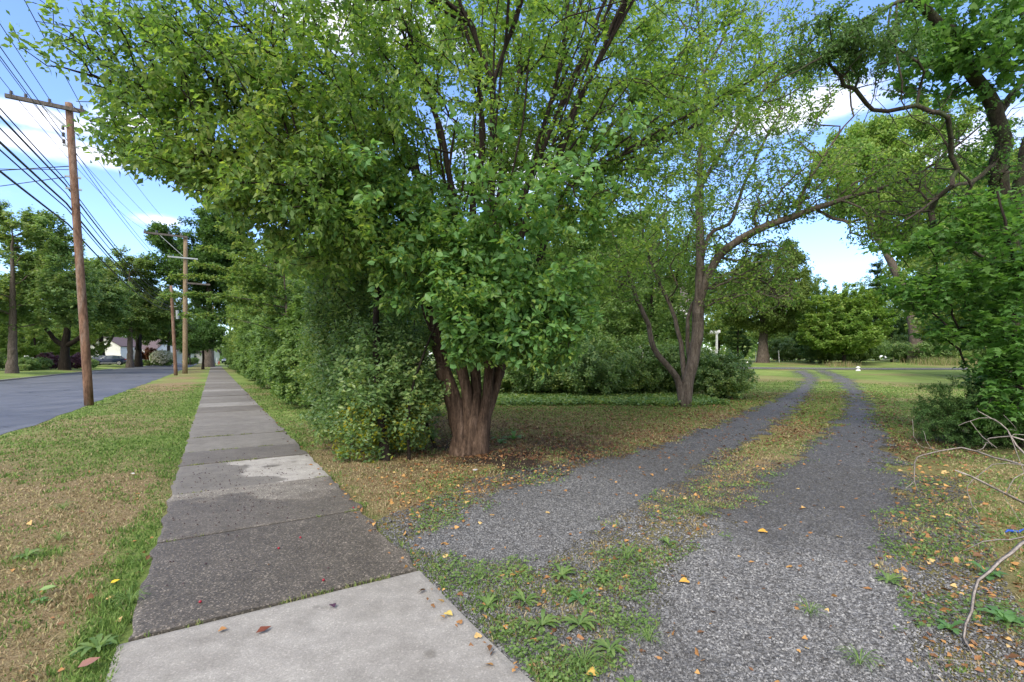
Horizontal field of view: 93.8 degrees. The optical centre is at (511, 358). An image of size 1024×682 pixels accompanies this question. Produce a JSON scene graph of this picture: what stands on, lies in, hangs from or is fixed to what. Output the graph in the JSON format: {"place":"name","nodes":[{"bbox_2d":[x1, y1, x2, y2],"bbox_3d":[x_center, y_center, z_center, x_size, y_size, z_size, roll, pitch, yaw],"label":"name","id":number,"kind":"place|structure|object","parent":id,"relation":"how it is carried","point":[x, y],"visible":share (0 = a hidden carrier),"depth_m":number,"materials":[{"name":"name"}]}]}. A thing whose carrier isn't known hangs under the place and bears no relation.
{"place":"outdoors","nodes":[
{"label":"outdoors","id":0,"kind":"place"},
{"bbox_2d":[0,363,199,434],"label":"road","id":1,"kind":"structure","parent":0,"point":[27,402],"depth_m":19.43,"materials":[{"name":"grey asphalt"}]},
{"bbox_2d":[144,430,389,636],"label":"joint grass","id":2,"kind":"structure","parent":0,"point":[378,579],"depth_m":2.95,"materials":[{"name":"green plant"}]},
{"bbox_2d":[106,366,531,681],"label":"sidewalk","id":3,"kind":"structure","parent":0,"point":[395,627],"depth_m":2.84,"materials":[{"name":"concrete"}]},
{"bbox_2d":[165,452,346,585],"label":"fallen berries","id":4,"kind":"object","parent":3,"relation":"on","point":[231,495],"visible":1,"depth_m":4.80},
{"bbox_2d":[0,359,1023,681],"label":"ground","id":5,"kind":"structure","parent":0,"point":[868,373],"depth_m":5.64,"materials":[{"name":"green plant"}]},
{"bbox_2d":[0,318,8,355],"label":"garden tree","id":6,"kind":"object","parent":5,"relation":"on","point":[3,344],"visible":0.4,"depth_m":63.44,"materials":[{"name":"green plant"}]},
{"bbox_2d":[2,357,41,370],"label":"garden shrub","id":7,"kind":"object","parent":5,"relation":"on","point":[25,364],"visible":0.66,"depth_m":45.83,"materials":[{"name":"green plant"}]},
{"bbox_2d":[0,314,62,357],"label":"garden tree","id":8,"kind":"object","parent":5,"relation":"on","point":[33,349],"visible":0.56,"depth_m":65.54,"materials":[{"name":"green plant"}]},
{"bbox_2d":[34,352,58,368],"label":"purple shrub","id":9,"kind":"object","parent":5,"relation":"on","point":[54,358],"visible":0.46,"depth_m":52.67,"materials":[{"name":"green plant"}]},
{"bbox_2d":[4,90,93,405],"bbox_3d":[-13.299,-3.035,13.851,2.015,9.044,0.595,0,0,-25],"label":"utility pole","id":10,"kind":"object","parent":5,"relation":"on","point":[70,109],"visible":0.96,"depth_m":13.97,"materials":[{"name":"brown wood"}]},
{"bbox_2d":[0,108,177,305],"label":"utility line","id":11,"kind":"object","parent":10,"relation":"attached to","point":[68,184],"visible":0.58,"depth_m":13.25,"materials":[{"name":"metal"}]},
{"bbox_2d":[0,46,197,307],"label":"utility line","id":12,"kind":"object","parent":10,"relation":"attached to","point":[66,139],"visible":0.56,"depth_m":13.20,"materials":[{"name":"metal"}]},
{"bbox_2d":[0,56,200,313],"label":"utility line","id":13,"kind":"object","parent":10,"relation":"attached to","point":[67,147],"visible":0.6,"depth_m":13.11,"materials":[{"name":"metal"}]},
{"bbox_2d":[0,199,103,372],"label":"street tree","id":14,"kind":"object","parent":5,"relation":"on","point":[41,297],"visible":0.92,"depth_m":38.21,"materials":[{"name":"green plant"}]},
{"bbox_2d":[0,249,134,369],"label":"street tree","id":15,"kind":"object","parent":5,"relation":"on","point":[113,300],"visible":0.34,"depth_m":49.85,"materials":[{"name":"green plant"}]},
{"bbox_2d":[70,352,92,368],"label":"purple shrub","id":16,"kind":"object","parent":5,"relation":"on","point":[75,360],"visible":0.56,"depth_m":54.41,"materials":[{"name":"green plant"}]},
{"bbox_2d":[52,323,112,358],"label":"garden tree","id":17,"kind":"object","parent":5,"relation":"on","point":[76,347],"visible":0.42,"depth_m":69.85,"materials":[{"name":"green plant"}]},
{"bbox_2d":[51,316,125,364],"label":"street tree","id":18,"kind":"object","parent":5,"relation":"on","point":[101,340],"visible":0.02,"depth_m":91.66,"materials":[{"name":"green plant"}]},
{"bbox_2d":[69,633,119,656],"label":"dandelion weed","id":19,"kind":"object","parent":5,"relation":"on","point":[88,645],"visible":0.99,"depth_m":2.26,"materials":[{"name":"green plant"}]},
{"bbox_2d":[95,355,125,364],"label":"parked car","id":20,"kind":"object","parent":5,"relation":"on","point":[114,359],"visible":0.67,"depth_m":81.59,"materials":[{"name":"blue paint"}]},
{"bbox_2d":[90,336,135,358],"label":"white house","id":21,"kind":"structure","parent":5,"relation":"on","point":[118,347],"depth_m":101.37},
{"bbox_2d":[73,244,182,367],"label":"street tree","id":22,"kind":"object","parent":5,"relation":"on","point":[140,266],"visible":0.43,"depth_m":71.79,"materials":[{"name":"green plant"}]},
{"bbox_2d":[109,585,153,605],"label":"grassy weed","id":23,"kind":"object","parent":5,"relation":"on","point":[131,596],"visible":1,"depth_m":2.68,"materials":[{"name":"green plant"}]},
{"bbox_2d":[97,277,182,366],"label":"street tree","id":24,"kind":"object","parent":5,"relation":"on","point":[138,361],"visible":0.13,"depth_m":77.44,"materials":[{"name":"green plant"}]},
{"bbox_2d":[135,339,178,359],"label":"white house","id":25,"kind":"structure","parent":5,"relation":"on","point":[153,344],"depth_m":108.20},
{"bbox_2d":[149,349,172,365],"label":"flowering shrub","id":26,"kind":"object","parent":5,"relation":"on","point":[162,357],"visible":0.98,"depth_m":85.32,"materials":[{"name":"white plant"}]},
{"bbox_2d":[134,290,201,365],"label":"street tree","id":27,"kind":"object","parent":5,"relation":"on","point":[147,339],"visible":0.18,"depth_m":86.41,"materials":[{"name":"green plant"}]},
{"bbox_2d":[169,286,178,374],"bbox_3d":[-27.489,-2.214,39.000,0.635,7.401,0.424,0,0,0],"label":"utility pole","id":28,"kind":"object","parent":5,"relation":"on","point":[172,306],"visible":0.92,"depth_m":38.84,"materials":[{"name":"brown wood"}]},
{"bbox_2d":[0,141,195,330],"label":"utility line","id":29,"kind":"object","parent":28,"relation":"attached to","point":[29,169],"visible":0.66,"depth_m":13.45,"materials":[{"name":"metal"}]},
{"bbox_2d":[143,229,209,373],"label":"utility pole","id":30,"kind":"object","parent":5,"relation":"on","point":[185,258],"visible":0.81,"depth_m":43.22,"materials":[{"name":"brown wood"}]},
{"bbox_2d":[143,203,258,366],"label":"old street tree","id":31,"kind":"object","parent":5,"relation":"on","point":[206,232],"visible":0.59,"depth_m":72.82,"materials":[{"name":"green plant"}]},
{"bbox_2d":[175,317,228,368],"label":"young street tree","id":32,"kind":"object","parent":5,"relation":"on","point":[206,335],"visible":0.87,"depth_m":59.44,"materials":[{"name":"green plant"}]},
{"bbox_2d":[156,221,287,333],"bbox_3d":[-8.536,-1.348,14.356,3.502,5.557,1.890,0,0,-42],"label":"spray branched tree","id":33,"kind":"object","parent":5,"relation":"on","point":[256,278],"visible":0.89,"depth_m":14.48,"materials":[{"name":"green plant"}]},
{"bbox_2d":[221,267,244,352],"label":"hedgerow tree","id":34,"kind":"object","parent":5,"relation":"on","point":[226,337],"depth_m":45.07,"materials":[{"name":"green plant"}]},
{"bbox_2d":[236,347,255,379],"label":"hedge shrub","id":35,"kind":"object","parent":5,"relation":"on","point":[243,363],"visible":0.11,"depth_m":28.79,"materials":[{"name":"green plant"}]},
{"bbox_2d":[227,259,273,350],"bbox_3d":[-18.497,-3.523,36.966,7.198,9.870,6.342,0,0,15],"label":"hedgerow tree","id":36,"kind":"object","parent":5,"relation":"on","point":[237,287],"visible":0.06,"depth_m":36.08,"materials":[{"name":"green plant"}]},
{"bbox_2d":[235,297,266,379],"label":"hedge shrub","id":37,"kind":"object","parent":5,"relation":"on","point":[245,339],"visible":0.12,"depth_m":26.64,"materials":[{"name":"green plant"}]},
{"bbox_2d":[243,300,279,388],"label":"hedge shrub","id":38,"kind":"object","parent":5,"relation":"on","point":[254,373],"visible":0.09,"depth_m":21.32,"materials":[{"name":"green plant"}]},
{"bbox_2d":[249,302,283,385],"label":"hedge shrub","id":39,"kind":"object","parent":5,"relation":"on","point":[257,355],"visible":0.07,"depth_m":18.52,"materials":[{"name":"green plant"}]},
{"bbox_2d":[252,242,313,346],"bbox_3d":[-10.093,-2.412,23.571,4.932,7.676,5.598,0,0,-38],"label":"hedgerow tree","id":40,"kind":"object","parent":5,"relation":"on","point":[290,288],"visible":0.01,"depth_m":22.28,"materials":[{"name":"green plant"}]},
{"bbox_2d":[256,278,318,359],"bbox_3d":[-7.453,-0.741,16.885,2.811,4.337,4.682,0,0,-32],"label":"hedge shrub","id":41,"kind":"object","parent":5,"relation":"on","point":[271,345],"visible":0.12,"depth_m":16.15,"materials":[{"name":"green plant"}]},
{"bbox_2d":[262,292,325,404],"bbox_3d":[-5.951,-0.264,14.158,2.602,3.371,4.253,0,0,-32],"label":"hedge shrub","id":42,"kind":"object","parent":5,"relation":"on","point":[283,360],"visible":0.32,"depth_m":13.18,"materials":[{"name":"green plant"}]},
{"bbox_2d":[288,213,456,462],"bbox_3d":[-2.570,-0.692,8.695,2.608,4.268,6.016,0,0,-30],"label":"roadside bush","id":43,"kind":"object","parent":5,"relation":"on","point":[383,394],"visible":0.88,"depth_m":6.69,"materials":[{"name":"green plant"}]},
{"bbox_2d":[1,0,806,456],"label":"multi stem tree","id":44,"kind":"object","parent":5,"relation":"on","point":[501,308],"visible":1,"depth_m":5.83,"materials":[{"name":"green plant"}]},
{"bbox_2d":[0,313,883,362],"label":"distant wood","id":45,"kind":"object","parent":5,"relation":"on","point":[751,353],"visible":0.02,"depth_m":145.35,"materials":[{"name":"green plant"}]},
{"bbox_2d":[450,362,524,392],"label":"understory shrub","id":46,"kind":"object","parent":5,"relation":"on","point":[505,385],"visible":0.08,"depth_m":16.88,"materials":[{"name":"green plant"}]},
{"bbox_2d":[0,389,1023,681],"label":"fallen leaves","id":47,"kind":"object","parent":5,"relation":"on","point":[90,595],"depth_m":6.58,"materials":[{"name":"orange plant"}]},
{"bbox_2d":[503,355,571,394],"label":"understory shrub","id":48,"kind":"object","parent":5,"relation":"on","point":[529,383],"visible":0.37,"depth_m":16.32,"materials":[{"name":"green plant"}]},
{"bbox_2d":[523,209,633,331],"bbox_3d":[3.034,-3.378,24.474,7.355,9.337,6.941,0,0,37],"label":"garden tree","id":49,"kind":"object","parent":5,"relation":"on","point":[566,252],"visible":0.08,"depth_m":22.79,"materials":[{"name":"green plant"}]},
{"bbox_2d":[548,330,636,394],"bbox_3d":[2.656,0.205,16.625,2.929,2.394,3.828,0,0,-36],"label":"understory shrub","id":50,"kind":"object","parent":5,"relation":"on","point":[594,368],"visible":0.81,"depth_m":15.79,"materials":[{"name":"green plant"}]},
{"bbox_2d":[481,388,729,406],"bbox_3d":[2.492,1.268,17.790,8.019,0.413,8.614,0,0,0],"label":"ivy","id":51,"kind":"object","parent":5,"relation":"on","point":[663,398],"visible":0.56,"depth_m":14.50,"materials":[{"name":"green plant"}]},
{"bbox_2d":[582,313,641,348],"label":"understory shrub","id":52,"kind":"object","parent":5,"relation":"on","point":[609,331],"visible":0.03,"depth_m":21.50,"materials":[{"name":"green plant"}]},
{"bbox_2d":[568,213,679,340],"bbox_3d":[7.615,-4.738,33.989,8.873,11.510,8.541,0,0,-36],"label":"garden tree","id":53,"kind":"object","parent":5,"relation":"on","point":[643,279],"visible":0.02,"depth_m":32.01,"materials":[{"name":"green plant"}]},
{"bbox_2d":[601,332,679,393],"bbox_3d":[4.405,0.203,17.437,3.626,2.381,2.775,0,0,-9],"label":"understory shrub","id":54,"kind":"object","parent":5,"relation":"on","point":[644,369],"visible":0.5,"depth_m":16.72,"materials":[{"name":"green plant"}]},
{"bbox_2d":[589,196,737,346],"bbox_3d":[6.375,-2.875,20.970,6.655,8.448,6.280,0,0,-29],"label":"garden tree","id":55,"kind":"object","parent":5,"relation":"on","point":[658,328],"visible":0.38,"depth_m":20.00,"materials":[{"name":"green plant"}]},
{"bbox_2d":[402,369,940,681],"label":"gravel drive","id":56,"kind":"structure","parent":5,"relation":"on","point":[833,453],"depth_m":3.92,"materials":[{"name":"grey gravel"}]},
{"bbox_2d":[473,594,502,611],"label":"dandelion weed","id":57,"kind":"object","parent":56,"relation":"on","point":[486,601],"visible":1,"depth_m":2.65,"materials":[{"name":"green plant"}]},
{"bbox_2d":[509,588,540,606],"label":"dandelion weed","id":58,"kind":"object","parent":56,"relation":"on","point":[520,594],"visible":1,"depth_m":2.68,"materials":[{"name":"green plant"}]},
{"bbox_2d":[526,609,560,633],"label":"dandelion weed","id":59,"kind":"object","parent":56,"relation":"on","point":[546,619],"visible":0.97,"depth_m":2.44,"materials":[{"name":"green plant"}]},
{"bbox_2d":[549,563,575,580],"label":"dandelion weed","id":60,"kind":"object","parent":56,"relation":"on","point":[564,572],"visible":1,"depth_m":3.01,"materials":[{"name":"green plant"}]},
{"bbox_2d":[560,609,600,631],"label":"dandelion weed","id":61,"kind":"object","parent":56,"relation":"on","point":[584,623],"visible":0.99,"depth_m":2.46,"materials":[{"name":"green plant"}]},
{"bbox_2d":[568,587,595,604],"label":"plantain weed","id":62,"kind":"object","parent":56,"relation":"on","point":[575,596],"visible":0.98,"depth_m":2.71,"materials":[{"name":"green plant"}]},
{"bbox_2d":[559,637,608,672],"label":"grassy weed","id":63,"kind":"object","parent":56,"relation":"on","point":[589,654],"visible":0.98,"depth_m":2.13,"materials":[{"name":"green plant"}]},
{"bbox_2d":[592,638,626,656],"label":"dandelion weed","id":64,"kind":"object","parent":56,"relation":"on","point":[612,649],"visible":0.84,"depth_m":2.24,"materials":[{"name":"green plant"}]},
{"bbox_2d":[632,625,663,644],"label":"grassy weed","id":65,"kind":"object","parent":56,"relation":"on","point":[648,638],"visible":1,"depth_m":2.32,"materials":[{"name":"green plant"}]},
{"bbox_2d":[376,448,1023,681],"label":"gravel stones","id":66,"kind":"object","parent":56,"relation":"on","point":[795,661],"visible":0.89,"depth_m":2.96,"materials":[{"name":"grey gravel"}]},
{"bbox_2d":[833,643,883,671],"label":"grassy weed","id":67,"kind":"object","parent":56,"relation":"on","point":[860,662],"visible":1,"depth_m":2.15,"materials":[{"name":"green plant"}]},
{"bbox_2d":[875,570,903,586],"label":"dandelion weed","id":68,"kind":"object","parent":56,"relation":"on","point":[888,577],"visible":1,"depth_m":2.95,"materials":[{"name":"green plant"}]},
{"bbox_2d":[935,618,963,634],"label":"plantain weed","id":69,"kind":"object","parent":56,"relation":"on","point":[943,624],"visible":0.98,"depth_m":2.42,"materials":[{"name":"green plant"}]},
{"bbox_2d":[642,336,704,391],"bbox_3d":[6.004,0.261,18.009,2.621,2.249,3.425,0,0,18],"label":"understory shrub","id":70,"kind":"object","parent":5,"relation":"on","point":[669,384],"visible":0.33,"depth_m":17.11,"materials":[{"name":"green plant"}]},
{"bbox_2d":[638,242,729,347],"bbox_3d":[13.654,-4.417,38.945,8.066,10.464,7.765,0,0,10],"label":"garden tree","id":71,"kind":"object","parent":5,"relation":"on","point":[711,325],"visible":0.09,"depth_m":37.55,"materials":[{"name":"green plant"}]},
{"bbox_2d":[409,438,1023,681],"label":"clover","id":72,"kind":"object","parent":5,"relation":"on","point":[645,622],"visible":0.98,"depth_m":3.01,"materials":[{"name":"green plant"}]},
{"bbox_2d":[674,345,759,399],"bbox_3d":[6.897,0.459,16.377,2.982,1.865,2.282,0,0,45],"label":"understory shrub","id":73,"kind":"object","parent":5,"relation":"on","point":[715,376],"visible":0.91,"depth_m":15.73,"materials":[{"name":"green plant"}]},
{"bbox_2d":[703,271,757,359],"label":"garden tree","id":74,"kind":"object","parent":5,"relation":"on","point":[721,334],"visible":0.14,"depth_m":64.37,"materials":[{"name":"green plant"}]},
{"bbox_2d":[721,308,753,358],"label":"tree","id":75,"kind":"object","parent":5,"relation":"on","point":[738,335],"visible":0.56,"depth_m":55.91,"materials":[{"name":"green plant"}]},
{"bbox_2d":[709,237,818,362],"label":"broadleaf tree","id":76,"kind":"object","parent":5,"relation":"on","point":[765,326],"visible":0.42,"depth_m":45.24,"materials":[{"name":"plant"}]},
{"bbox_2d":[746,310,792,359],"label":"garden tree","id":77,"kind":"object","parent":5,"relation":"on","point":[780,334],"visible":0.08,"depth_m":65.40,"materials":[{"name":"green plant"}]},
{"bbox_2d":[578,0,987,406],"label":"forked tree","id":78,"kind":"object","parent":5,"relation":"on","point":[689,368],"visible":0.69,"depth_m":12.88,"materials":[{"name":"green plant"}]},
{"bbox_2d":[768,336,801,360],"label":"understory shrub","id":79,"kind":"object","parent":5,"relation":"on","point":[785,348],"visible":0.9,"depth_m":52.90,"materials":[{"name":"green plant"}]},
{"bbox_2d":[787,273,856,340],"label":"garden tree","id":80,"kind":"object","parent":5,"relation":"on","point":[816,290],"visible":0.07,"depth_m":60.67,"materials":[{"name":"green plant"}]},
{"bbox_2d":[796,341,855,362],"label":"understory shrub","id":81,"kind":"object","parent":5,"relation":"on","point":[810,354],"visible":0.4,"depth_m":46.64,"materials":[{"name":"green plant"}]},
{"bbox_2d":[795,281,898,364],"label":"layered tree","id":82,"kind":"object","parent":5,"relation":"on","point":[850,327],"visible":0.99,"depth_m":41.56,"materials":[{"name":"green plant"}]},
{"bbox_2d":[738,367,976,369],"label":"gravel lane","id":83,"kind":"structure","parent":5,"relation":"on","point":[860,368],"depth_m":37.66,"materials":[{"name":"grey gravel"}]},
{"bbox_2d":[833,340,890,362],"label":"understory shrub","id":84,"kind":"object","parent":5,"relation":"on","point":[867,355],"visible":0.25,"depth_m":45.84,"materials":[{"name":"green plant"}]},
{"bbox_2d":[847,274,902,325],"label":"garden tree","id":85,"kind":"object","parent":5,"relation":"on","point":[869,279],"visible":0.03,"depth_m":66.61,"materials":[{"name":"green plant"}]},
{"bbox_2d":[863,256,907,360],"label":"fir tree","id":86,"kind":"object","parent":5,"relation":"on","point":[878,265],"visible":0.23,"depth_m":57.68,"materials":[{"name":"green plant"}]},
{"bbox_2d":[881,306,903,361],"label":"fir tree","id":87,"kind":"object","parent":5,"relation":"on","point":[893,330],"visible":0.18,"depth_m":49.91,"materials":[{"name":"green plant"}]},
{"bbox_2d":[881,334,908,361],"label":"understory shrub","id":88,"kind":"object","parent":5,"relation":"on","point":[896,347],"visible":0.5,"depth_m":47.66,"materials":[{"name":"green plant"}]},
{"bbox_2d":[770,0,1023,378],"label":"leaning tree","id":89,"kind":"object","parent":5,"relation":"on","point":[935,38],"visible":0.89,"depth_m":8.43,"materials":[{"name":"green plant"}]},
{"bbox_2d":[810,90,1020,362],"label":"tall willow","id":90,"kind":"object","parent":5,"relation":"on","point":[874,132],"visible":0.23,"depth_m":44.18,"materials":[{"name":"plant"}]},
{"bbox_2d":[903,338,970,361],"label":"understory shrub","id":91,"kind":"object","parent":5,"relation":"on","point":[930,353],"visible":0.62,"depth_m":44.16,"materials":[{"name":"green plant"}]},
{"bbox_2d":[859,186,1023,433],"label":"maple sapling","id":92,"kind":"object","parent":5,"relation":"on","point":[982,211],"visible":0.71,"depth_m":8.02,"materials":[{"name":"green plant"}]},
{"bbox_2d":[896,147,1018,348],"bbox_3d":[27.669,-5.043,27.012,9.318,12.556,9.680,0,0,37],"label":"garden tree","id":93,"kind":"object","parent":5,"relation":"on","point":[916,322],"visible":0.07,"depth_m":27.60,"materials":[{"name":"green plant"}]},
{"bbox_2d":[897,408,1023,661],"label":"dead branch","id":94,"kind":"object","parent":5,"relation":"on","point":[995,565],"visible":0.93,"depth_m":3.10,"materials":[{"name":"grey wood"}]},
{"bbox_2d":[908,375,1023,450],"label":"evergreen shrub","id":95,"kind":"object","parent":5,"relation":"on","point":[941,421],"visible":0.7,"depth_m":7.58,"materials":[{"name":"green plant"}]},
{"bbox_2d":[966,561,1007,579],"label":"plantain weed","id":96,"kind":"object","parent":5,"relation":"on","point":[990,577],"visible":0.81,"depth_m":2.99,"materials":[{"name":"green plant"}]},
{"bbox_2d":[952,191,1023,448],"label":"maple sapling","id":97,"kind":"object","parent":5,"relation":"on","point":[1011,355],"visible":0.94,"depth_m":7.23,"materials":[{"name":"green plant"}]},
{"bbox_2d":[976,605,1023,623],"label":"plantain weed","id":98,"kind":"object","parent":5,"relation":"on","point":[1009,615],"visible":0.94,"depth_m":2.52,"materials":[{"name":"green plant"}]},
{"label":"utility pole","id":99,"kind":"object","parent":5,"relation":"on","visible":0},
{"bbox_2d":[0,115,191,322],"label":"utility line","id":100,"kind":"object","parent":99,"relation":"attached to","point":[25,143],"visible":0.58,"depth_m":13.29,"materials":[{"name":"metal"}]},
{"bbox_2d":[0,149,192,329],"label":"utility line","id":101,"kind":"object","parent":99,"relation":"attached to","point":[8,157],"visible":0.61,"depth_m":13.26,"materials":[{"name":"metal"}]},
{"bbox_2d":[0,170,194,332],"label":"utility line","id":102,"kind":"object","parent":99,"relation":"attached to","point":[25,191],"visible":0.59,"depth_m":13.25,"materials":[{"name":"metal"}]},
{"bbox_2d":[0,128,195,328],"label":"utility line","id":103,"kind":"object","parent":99,"relation":"attached to","point":[70,199],"visible":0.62,"depth_m":13.50,"materials":[{"name":"metal"}]},
{"bbox_2d":[0,0,1023,358],"label":"sky","id":104,"kind":"structure","parent":0,"point":[835,262],"materials":[{"name":"blue"}]},
{"bbox_2d":[893,355,978,365],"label":"tall dry grass","id":105,"kind":"structure","parent":0,"point":[939,361],"depth_m":42.73,"materials":[{"name":"green plant"}]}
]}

